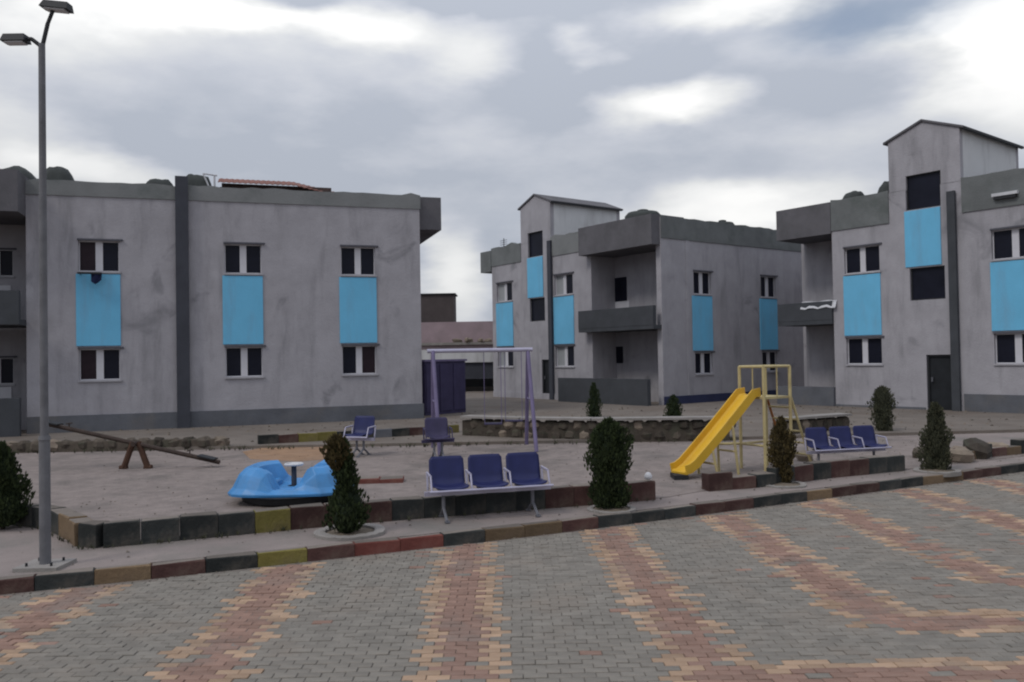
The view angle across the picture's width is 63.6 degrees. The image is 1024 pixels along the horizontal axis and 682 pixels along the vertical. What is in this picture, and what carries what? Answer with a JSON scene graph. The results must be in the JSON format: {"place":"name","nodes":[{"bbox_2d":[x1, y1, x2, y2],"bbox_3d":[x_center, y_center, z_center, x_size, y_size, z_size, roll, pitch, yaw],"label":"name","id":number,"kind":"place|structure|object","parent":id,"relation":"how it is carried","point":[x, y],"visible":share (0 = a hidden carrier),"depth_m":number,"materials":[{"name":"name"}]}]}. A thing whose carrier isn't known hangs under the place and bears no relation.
{"place":"outdoors","nodes":[
{"label":"outdoors","id":0,"kind":"place"},
{"bbox_2d":[0,472,1023,681],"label":"road","id":1,"kind":"structure","parent":0,"point":[917,584],"depth_m":6.87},
{"bbox_2d":[3,405,1023,598],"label":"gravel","id":2,"kind":"structure","parent":1,"relation":"on","point":[841,407],"depth_m":16.83,"materials":[{"name":"stone"}]},
{"bbox_2d":[0,386,1023,449],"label":"yard ground","id":3,"kind":"structure","parent":0,"point":[240,436],"depth_m":23.25,"materials":[{"name":"grey concrete"}]},
{"bbox_2d":[6,436,229,452],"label":"stone wall","id":4,"kind":"structure","parent":3,"relation":"on","point":[24,446],"depth_m":18.68,"materials":[{"name":"grey stone"}]},
{"bbox_2d":[0,169,440,436],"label":"apartment building","id":5,"kind":"structure","parent":3,"relation":"on","point":[205,306],"depth_m":24.54,"materials":[{"name":"paint"}]},
{"bbox_2d":[0,356,16,385],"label":"window","id":6,"kind":"structure","parent":5,"relation":"in","point":[6,362],"depth_m":24.51,"materials":[{"name":"black glass"}]},
{"bbox_2d":[0,248,16,277],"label":"window","id":7,"kind":"structure","parent":5,"relation":"in","point":[6,257],"depth_m":24.57,"materials":[{"name":"black glass"}]},
{"bbox_2d":[4,166,36,179],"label":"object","id":8,"kind":"object","parent":5,"relation":"on","point":[26,173],"visible":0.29,"depth_m":24.18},
{"bbox_2d":[46,166,74,180],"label":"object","id":9,"kind":"object","parent":5,"relation":"on","point":[58,173],"visible":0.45,"depth_m":23.76,"materials":[{"name":"grey"}]},
{"bbox_2d":[77,272,100,273],"bbox_3d":[-11.944,-1.912,23.379,0.600,0.050,0.260,-1,-1,-18],"label":"window sill","id":10,"kind":"structure","parent":5,"relation":"attached to","point":[88,272],"depth_m":23.25,"materials":[{"name":"concrete"}]},
{"bbox_2d":[91,272,101,283],"bbox_3d":[-11.744,-1.771,23.341,0.275,0.340,0.072,-1,-1,-18],"label":"cloth","id":11,"kind":"object","parent":10,"relation":"hanging from","point":[96,278],"visible":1,"depth_m":23.33,"materials":[{"name":"blue fabric"}]},
{"bbox_2d":[77,238,122,273],"bbox_3d":[-11.790,-2.427,23.672,1.180,0.985,0.200,-1,-1,-18],"label":"window","id":12,"kind":"structure","parent":5,"relation":"in","point":[95,255],"depth_m":23.69,"materials":[{"name":"black glass"}]},
{"bbox_2d":[78,347,123,381],"bbox_3d":[-11.736,0.667,23.614,1.180,0.995,0.200,-1,-1,-18],"label":"window","id":13,"kind":"structure","parent":5,"relation":"in","point":[97,364],"depth_m":23.63,"materials":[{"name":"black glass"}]},
{"bbox_2d":[146,179,172,185],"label":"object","id":14,"kind":"object","parent":5,"relation":"on","point":[163,181],"visible":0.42,"depth_m":24.62,"materials":[{"name":"grey"}]},
{"bbox_2d":[187,174,211,185],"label":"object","id":15,"kind":"object","parent":5,"relation":"on","point":[196,180],"visible":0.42,"depth_m":24.90,"materials":[{"name":"grey"}]},
{"bbox_2d":[223,242,264,274],"bbox_3d":[-8.051,-2.469,24.871,1.180,0.985,0.200,-1,-1,-18],"label":"window","id":16,"kind":"structure","parent":5,"relation":"in","point":[238,259],"depth_m":24.88,"materials":[{"name":"black glass"}]},
{"bbox_2d":[225,345,265,378],"bbox_3d":[-7.997,0.625,24.812,1.180,0.995,0.200,-1,-1,-18],"label":"window","id":17,"kind":"structure","parent":5,"relation":"in","point":[242,361],"depth_m":24.83,"materials":[{"name":"black glass"}]},
{"bbox_2d":[203,173,333,191],"bbox_3d":[-7.650,-4.657,26.340,4.075,1.020,2.050,-1,-1,-18],"label":"roof sheet","id":18,"kind":"object","parent":5,"relation":"on","point":[295,186],"visible":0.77,"depth_m":25.62,"materials":[{"name":"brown metal"}]},
{"bbox_2d":[340,245,377,276],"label":"window","id":19,"kind":"structure","parent":5,"relation":"in","point":[356,260],"depth_m":25.93,"materials":[{"name":"black glass"}]},
{"bbox_2d":[341,344,379,375],"bbox_3d":[-4.741,0.588,25.855,1.180,0.995,0.200,-1,-1,-18],"label":"window","id":20,"kind":"structure","parent":5,"relation":"in","point":[357,359],"depth_m":25.87,"materials":[{"name":"black glass"}]},
{"bbox_2d":[258,424,458,443],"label":"wall","id":21,"kind":"structure","parent":3,"relation":"on","point":[321,436],"depth_m":19.58,"materials":[{"name":"concrete"}]},
{"bbox_2d":[422,359,466,415],"bbox_3d":[-2.719,1.573,28.613,1.300,1.860,2.061,-2,-1,40],"label":"metal kiosk","id":22,"kind":"object","parent":3,"relation":"on","point":[450,375],"visible":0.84,"depth_m":28.23,"materials":[{"name":"purple metal"}]},
{"bbox_2d":[421,321,493,386],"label":"garage building","id":23,"kind":"structure","parent":3,"relation":"on","point":[479,372],"depth_m":49.01,"materials":[{"name":"paint"}]},
{"bbox_2d":[421,293,457,321],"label":"roof hut","id":24,"kind":"object","parent":23,"relation":"on","point":[438,307],"visible":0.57,"depth_m":49.65,"materials":[{"name":"metal"}]},
{"bbox_2d":[464,337,472,342],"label":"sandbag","id":25,"kind":"object","parent":23,"relation":"on","point":[467,340],"visible":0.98,"depth_m":45.85,"materials":[{"name":"beige fabric"}]},
{"bbox_2d":[465,362,492,378],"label":"garage door","id":26,"kind":"structure","parent":23,"relation":"in","point":[473,370],"depth_m":46.10,"materials":[{"name":"grey metal"}]},
{"bbox_2d":[585,382,602,416],"bbox_3d":[2.526,1.825,25.361,0.592,1.147,0.544,-1,-1,0],"label":"conifer shrub","id":27,"kind":"object","parent":3,"relation":"on","point":[593,405],"visible":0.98,"depth_m":25.30,"materials":[{"name":"green plant"}]},
{"bbox_2d":[460,415,735,441],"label":"stone wall","id":28,"kind":"structure","parent":3,"relation":"on","point":[665,429],"depth_m":18.91,"materials":[{"name":"stone"}]},
{"bbox_2d":[663,394,684,415],"bbox_3d":[4.642,1.929,23.845,0.620,0.809,0.596,-2,-1,33],"label":"conifer shrub","id":29,"kind":"object","parent":3,"relation":"on","point":[673,406],"visible":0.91,"depth_m":23.74,"materials":[{"name":"green plant"}]},
{"bbox_2d":[769,413,851,433],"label":"stone wall","id":30,"kind":"structure","parent":3,"relation":"on","point":[827,421],"depth_m":19.75,"materials":[{"name":"stone"}]},
{"bbox_2d":[865,385,898,430],"bbox_3d":[8.769,1.629,19.651,0.629,1.183,0.669,0,-1,-43],"label":"conifer shrub","id":31,"kind":"object","parent":3,"relation":"on","point":[881,405],"visible":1,"depth_m":19.50,"materials":[{"name":"green plant"}]},
{"bbox_2d":[776,119,1023,413],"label":"apartment building","id":32,"kind":"structure","parent":3,"relation":"on","point":[916,271],"depth_m":26.48,"materials":[{"name":"grey paint"}]},
{"bbox_2d":[800,300,836,309],"bbox_3d":[10.854,-1.237,29.191,0.248,0.386,1.360,0,-1,-38],"label":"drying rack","id":33,"kind":"object","parent":32,"relation":"attached to","point":[823,306],"visible":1,"depth_m":29.02,"materials":[{"name":"white metal"}]},
{"bbox_2d":[843,191,863,198],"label":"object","id":34,"kind":"object","parent":32,"relation":"on","point":[853,194],"visible":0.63,"depth_m":28.55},
{"bbox_2d":[843,242,881,275],"bbox_3d":[11.892,-2.759,27.958,0.200,0.985,1.370,0,-1,-38],"label":"window","id":35,"kind":"structure","parent":32,"relation":"in","point":[859,260],"depth_m":27.99,"materials":[{"name":"black glass"}]},
{"bbox_2d":[845,336,883,365],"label":"window","id":36,"kind":"structure","parent":32,"relation":"in","point":[862,350],"depth_m":27.95,"materials":[{"name":"black glass"}]},
{"bbox_2d":[877,181,888,192],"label":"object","id":37,"kind":"object","parent":32,"relation":"on","point":[884,186],"visible":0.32,"depth_m":27.67,"materials":[{"name":"grey"}]},
{"bbox_2d":[907,171,940,210],"bbox_3d":[13.172,-4.790,26.405,0.060,1.120,1.100,0,-1,-38],"label":"stair window","id":38,"kind":"structure","parent":32,"relation":"in","point":[923,190],"depth_m":26.42,"materials":[{"name":"glass"}]},
{"bbox_2d":[911,265,944,300],"bbox_3d":[13.267,-1.832,26.294,0.060,1.040,1.100,0,-1,-38],"label":"stair window","id":39,"kind":"structure","parent":32,"relation":"in","point":[927,283],"depth_m":26.30,"materials":[{"name":"glass"}]},
{"bbox_2d":[930,356,951,409],"bbox_3d":[13.502,1.339,25.973,0.138,1.700,0.697,0,-1,-38],"label":"door","id":40,"kind":"structure","parent":32,"relation":"in","point":[940,367],"depth_m":25.99,"materials":[{"name":"metal"}]},
{"bbox_2d":[991,190,1018,199],"bbox_3d":[14.514,-4.289,24.328,0.120,0.180,0.700,0,-1,-38],"label":"wall lamp","id":41,"kind":"object","parent":32,"relation":"attached to","point":[1004,195],"visible":1,"depth_m":24.28,"materials":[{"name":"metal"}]},
{"bbox_2d":[990,225,1023,261],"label":"window","id":42,"kind":"structure","parent":32,"relation":"in","point":[1008,244],"depth_m":24.44,"materials":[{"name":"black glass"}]},
{"bbox_2d":[993,331,1023,364],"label":"window","id":43,"kind":"structure","parent":32,"relation":"in","point":[1010,346],"depth_m":24.42,"materials":[{"name":"black glass"}]},
{"bbox_2d":[0,432,1023,578],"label":"sidewalk","id":44,"kind":"structure","parent":0,"point":[15,542],"depth_m":9.46,"materials":[{"name":"grey concrete"}]},
{"bbox_2d":[0,440,35,528],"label":"conifer shrub","id":45,"kind":"object","parent":44,"relation":"on","point":[14,490],"visible":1,"depth_m":9.96,"materials":[{"name":"green plant"}]},
{"bbox_2d":[0,0,76,571],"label":"street lamp","id":46,"kind":"object","parent":44,"relation":"on","point":[44,562],"visible":1,"depth_m":8.11,"materials":[{"name":"metal"}]},
{"bbox_2d":[314,523,384,540],"bbox_3d":[-1.845,2.186,9.400,0.801,0.091,0.800,-1,-1,0],"label":"planter ring","id":47,"kind":"object","parent":44,"relation":"on","point":[369,530],"visible":0.65,"depth_m":9.24,"materials":[{"name":"concrete"}]},
{"bbox_2d":[319,432,371,532],"bbox_3d":[-1.877,1.628,9.318,0.586,1.207,0.607,-1,-1,0],"label":"conifer shrub","id":48,"kind":"object","parent":47,"relation":"in","point":[347,509],"visible":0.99,"depth_m":9.28,"materials":[{"name":"green plant"}]},
{"bbox_2d":[424,452,553,522],"bbox_3d":[-0.289,1.799,10.230,1.600,0.746,0.484,-1,-1,-15],"label":"bench","id":49,"kind":"object","parent":44,"relation":"on","point":[485,472],"visible":1,"depth_m":10.32,"materials":[{"name":"blue plastic"}]},
{"bbox_2d":[587,504,635,513],"bbox_3d":[1.269,2.162,10.554,0.621,0.076,0.620,-1,-1,0],"label":"planter ring","id":50,"kind":"object","parent":44,"relation":"on","point":[622,509],"visible":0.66,"depth_m":10.44,"materials":[{"name":"concrete"}]},
{"bbox_2d":[582,416,634,508],"bbox_3d":[1.250,1.580,10.577,0.676,1.239,0.724,-1,-1,0],"label":"conifer shrub","id":51,"kind":"object","parent":50,"relation":"in","point":[609,446],"visible":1,"depth_m":10.48,"materials":[{"name":"green plant"}]},
{"bbox_2d":[766,481,806,488],"bbox_3d":[4.033,2.146,12.278,0.661,0.076,0.660,-1,-1,0],"label":"planter ring","id":52,"kind":"object","parent":44,"relation":"on","point":[795,484],"visible":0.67,"depth_m":12.11,"materials":[{"name":"concrete"}]},
{"bbox_2d":[766,415,799,482],"bbox_3d":[4.057,1.642,12.383,0.464,1.086,0.547,-1,-1,0],"label":"conifer shrub","id":53,"kind":"object","parent":52,"relation":"in","point":[781,444],"visible":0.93,"depth_m":12.29,"materials":[{"name":"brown plant"}]},
{"bbox_2d":[913,467,961,476],"bbox_3d":[6.882,2.117,13.396,0.700,0.076,0.701,-1,-1,0],"label":"planter ring","id":54,"kind":"object","parent":44,"relation":"on","point":[952,472],"visible":0.77,"depth_m":13.21,"materials":[{"name":"concrete"}]},
{"bbox_2d":[915,401,954,469],"bbox_3d":[6.934,1.567,13.511,0.593,1.179,0.562,-1,-1,0],"label":"conifer shrub","id":55,"kind":"object","parent":54,"relation":"in","point":[936,441],"visible":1,"depth_m":13.44,"materials":[{"name":"green plant"}]},
{"bbox_2d":[0,0,1023,321],"label":"sky","id":56,"kind":"structure","parent":0,"point":[739,112],"materials":[{"name":"grey"}]},
{"bbox_2d":[13,435,1023,547],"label":"playground ground","id":57,"kind":"structure","parent":0,"point":[85,478],"depth_m":14.58,"materials":[{"name":"grey concrete"}]},
{"bbox_2d":[49,420,220,468],"bbox_3d":[-7.121,1.936,15.470,3.305,0.968,0.240,-1,-1,0],"label":"seesaw","id":58,"kind":"object","parent":57,"relation":"on","point":[140,445],"visible":0.94,"depth_m":15.43,"materials":[{"name":"brown metal"}]},
{"bbox_2d":[243,447,326,460],"bbox_3d":[-4.604,2.400,17.664,2.042,0.034,3.162,-1,-1,-24],"label":"sand patch","id":59,"kind":"object","parent":57,"relation":"on","point":[291,454],"visible":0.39,"depth_m":17.40,"materials":[{"name":"beige sand"}]},
{"bbox_2d":[228,460,353,506],"bbox_3d":[-3.111,2.005,11.795,1.664,0.524,1.584,-1,-1,0],"label":"roundabout","id":60,"kind":"object","parent":57,"relation":"on","point":[272,483],"visible":0.84,"depth_m":11.24,"materials":[{"name":"blue plastic"}]},
{"bbox_2d":[12,480,655,548],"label":"wall","id":61,"kind":"structure","parent":57,"relation":"on","point":[75,527],"depth_m":9.69,"materials":[{"name":"grey concrete"}]},
{"bbox_2d":[644,472,651,479],"bbox_3d":[1.851,1.832,11.231,0.110,0.100,0.110,-1,-1,0],"label":"white ball","id":62,"kind":"object","parent":61,"relation":"on","point":[647,475],"visible":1,"depth_m":11.20,"materials":[{"name":"white plastic"}]},
{"bbox_2d":[343,416,375,457],"bbox_3d":[-3.108,1.947,16.872,0.660,0.802,0.520,-1,-1,20],"label":"bench","id":63,"kind":"object","parent":57,"relation":"on","point":[363,429],"visible":0.91,"depth_m":16.98,"materials":[{"name":"blue plastic"}]},
{"bbox_2d":[13,437,732,548],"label":"weeds","id":64,"kind":"object","parent":57,"relation":"on","point":[293,446],"visible":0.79,"depth_m":18.32,"materials":[{"name":"green plant"}]},
{"bbox_2d":[358,476,403,483],"bbox_3d":[-2.117,2.292,13.259,0.757,0.227,0.363,-1,-1,-5],"label":"sand border","id":65,"kind":"object","parent":57,"relation":"on","point":[378,479],"visible":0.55,"depth_m":13.10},
{"bbox_2d":[421,417,454,456],"bbox_3d":[-1.460,1.915,16.282,0.647,0.786,0.510,-1,-1,-14],"label":"bench","id":66,"kind":"object","parent":57,"relation":"on","point":[436,429],"visible":0.95,"depth_m":16.42,"materials":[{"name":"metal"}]},
{"bbox_2d":[427,347,537,454],"bbox_3d":[-0.659,1.244,17.621,2.256,2.176,1.603,-1,-1,-8],"label":"swing frame","id":67,"kind":"object","parent":57,"relation":"on","point":[434,395],"visible":0.95,"depth_m":17.62,"materials":[{"name":"metal"}]},
{"bbox_2d":[670,365,811,479],"bbox_3d":[3.667,1.298,13.886,2.946,1.762,0.942,0,-1,-28],"label":"slide","id":68,"kind":"object","parent":57,"relation":"on","point":[694,456],"visible":0.85,"depth_m":13.64,"materials":[{"name":"yellow paint"}]},
{"bbox_2d":[702,455,904,491],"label":"wall","id":69,"kind":"structure","parent":57,"relation":"on","point":[803,472],"depth_m":12.68,"materials":[{"name":"concrete"}]},
{"bbox_2d":[795,450,812,461],"bbox_3d":[5.280,2.094,14.924,0.239,0.218,0.397,-13,10,-26],"label":"boulder","id":70,"kind":"object","parent":57,"relation":"on","point":[804,458],"visible":0.49,"depth_m":14.83,"materials":[{"name":"beige stone"}]},
{"bbox_2d":[804,425,891,460],"bbox_3d":[5.607,1.793,13.847,1.479,0.690,0.447,-1,-1,-13],"label":"bench","id":71,"kind":"object","parent":57,"relation":"on","point":[841,439],"visible":0.88,"depth_m":13.94,"materials":[{"name":"blue plastic"}]},
{"bbox_2d":[912,446,923,457],"bbox_3d":[7.468,2.048,15.088,0.419,0.239,0.289,-8,-8,-43],"label":"boulder","id":72,"kind":"object","parent":57,"relation":"on","point":[915,450],"visible":0.35,"depth_m":15.02,"materials":[{"name":"stone"}]},
{"bbox_2d":[949,446,974,462],"bbox_3d":[7.815,2.012,14.422,0.562,0.309,0.338,5,10,0],"label":"boulder","id":73,"kind":"object","parent":57,"relation":"on","point":[960,454],"visible":0.67,"depth_m":14.30,"materials":[{"name":"beige stone"}]},
{"bbox_2d":[963,438,991,458],"bbox_3d":[8.414,1.978,14.972,0.445,0.390,0.648,10,16,13],"label":"boulder","id":74,"kind":"object","parent":57,"relation":"on","point":[982,449],"visible":0.67,"depth_m":14.76,"materials":[{"name":"stone"}]},
{"bbox_2d":[950,438,1023,458],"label":"wall","id":75,"kind":"structure","parent":57,"relation":"on","point":[1016,447],"depth_m":15.21,"materials":[{"name":"concrete"}]},
{"bbox_2d":[987,442,1008,446],"bbox_3d":[9.000,2.015,15.357,0.456,0.274,0.331,-8,-16,31],"label":"boulder","id":76,"kind":"object","parent":57,"relation":"on","point":[998,444],"visible":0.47,"depth_m":15.26,"materials":[{"name":"beige stone"}]},
{"bbox_2d":[480,194,804,405],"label":"apartment building","id":77,"kind":"structure","parent":0,"point":[645,310],"depth_m":34.30,"materials":[{"name":"grey paint"}]},
{"bbox_2d":[496,280,512,302],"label":"window","id":78,"kind":"structure","parent":77,"relation":"in","point":[504,289],"depth_m":39.30,"materials":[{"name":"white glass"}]},
{"bbox_2d":[497,346,513,367],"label":"window","id":79,"kind":"structure","parent":77,"relation":"in","point":[508,355],"depth_m":39.19,"materials":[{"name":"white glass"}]},
{"bbox_2d":[529,231,542,257],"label":"stair window","id":80,"kind":"structure","parent":77,"relation":"in","point":[536,238],"depth_m":37.40,"materials":[{"name":"glass"}]},
{"bbox_2d":[531,297,544,321],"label":"stair window","id":81,"kind":"structure","parent":77,"relation":"in","point":[537,304],"depth_m":37.29,"materials":[{"name":"glass"}]},
{"bbox_2d":[544,361,548,392],"bbox_3d":[1.666,1.738,36.630,0.138,1.720,0.730,0,-1,-36],"label":"door","id":82,"kind":"structure","parent":77,"relation":"in","point":[546,377],"depth_m":36.82,"materials":[{"name":"metal"}]},
{"bbox_2d":[553,271,573,296],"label":"window","id":83,"kind":"structure","parent":77,"relation":"in","point":[564,283],"depth_m":35.77,"materials":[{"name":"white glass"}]},
{"bbox_2d":[554,344,574,367],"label":"window","id":84,"kind":"structure","parent":77,"relation":"in","point":[565,353],"depth_m":35.73,"materials":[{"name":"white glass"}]},
{"bbox_2d":[616,346,622,362],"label":"loggia window","id":85,"kind":"structure","parent":77,"relation":"in","point":[619,350],"depth_m":34.79,"materials":[{"name":"black glass"}]},
{"bbox_2d":[615,277,626,301],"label":"loggia window","id":86,"kind":"structure","parent":77,"relation":"in","point":[620,283],"depth_m":34.68,"materials":[{"name":"black glass"}]},
{"bbox_2d":[615,301,629,307],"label":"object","id":87,"kind":"structure","parent":77,"relation":"in","point":[622,304],"depth_m":34.64,"materials":[{"name":"white"}]},
{"bbox_2d":[625,209,660,218],"bbox_3d":[5.380,-4.786,33.895,1.500,1.210,1.500,-1,-1,0],"label":"water tank","id":88,"kind":"object","parent":77,"relation":"on","point":[639,212],"visible":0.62,"depth_m":33.31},
{"bbox_2d":[693,270,712,295],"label":"window","id":89,"kind":"structure","parent":77,"relation":"in","point":[701,278],"depth_m":32.47,"materials":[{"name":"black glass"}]},
{"bbox_2d":[695,351,714,374],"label":"window","id":90,"kind":"structure","parent":77,"relation":"in","point":[702,358],"depth_m":32.41,"materials":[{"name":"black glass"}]},
{"bbox_2d":[718,220,734,224],"bbox_3d":[9.095,-4.716,35.693,1.100,1.010,1.100,-1,-1,0],"label":"water tank","id":91,"kind":"object","parent":77,"relation":"on","point":[725,221],"visible":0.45,"depth_m":35.28,"materials":[{"name":"grey plastic"}]},
{"bbox_2d":[760,274,777,298],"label":"window","id":92,"kind":"structure","parent":77,"relation":"in","point":[767,283],"depth_m":34.93,"materials":[{"name":"black glass"}]},
{"bbox_2d":[762,350,779,372],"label":"window","id":93,"kind":"structure","parent":77,"relation":"in","point":[769,358],"depth_m":34.89,"materials":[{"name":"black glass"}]},
{"bbox_3d":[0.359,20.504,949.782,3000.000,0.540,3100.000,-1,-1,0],"label":"ground","id":94,"kind":"structure","parent":0,"visible":0},
{"bbox_2d":[0,462,1023,594],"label":"kerb","id":95,"kind":"structure","parent":94,"relation":"on","point":[68,578],"depth_m":9.22,"materials":[{"name":"concrete"}]}
]}

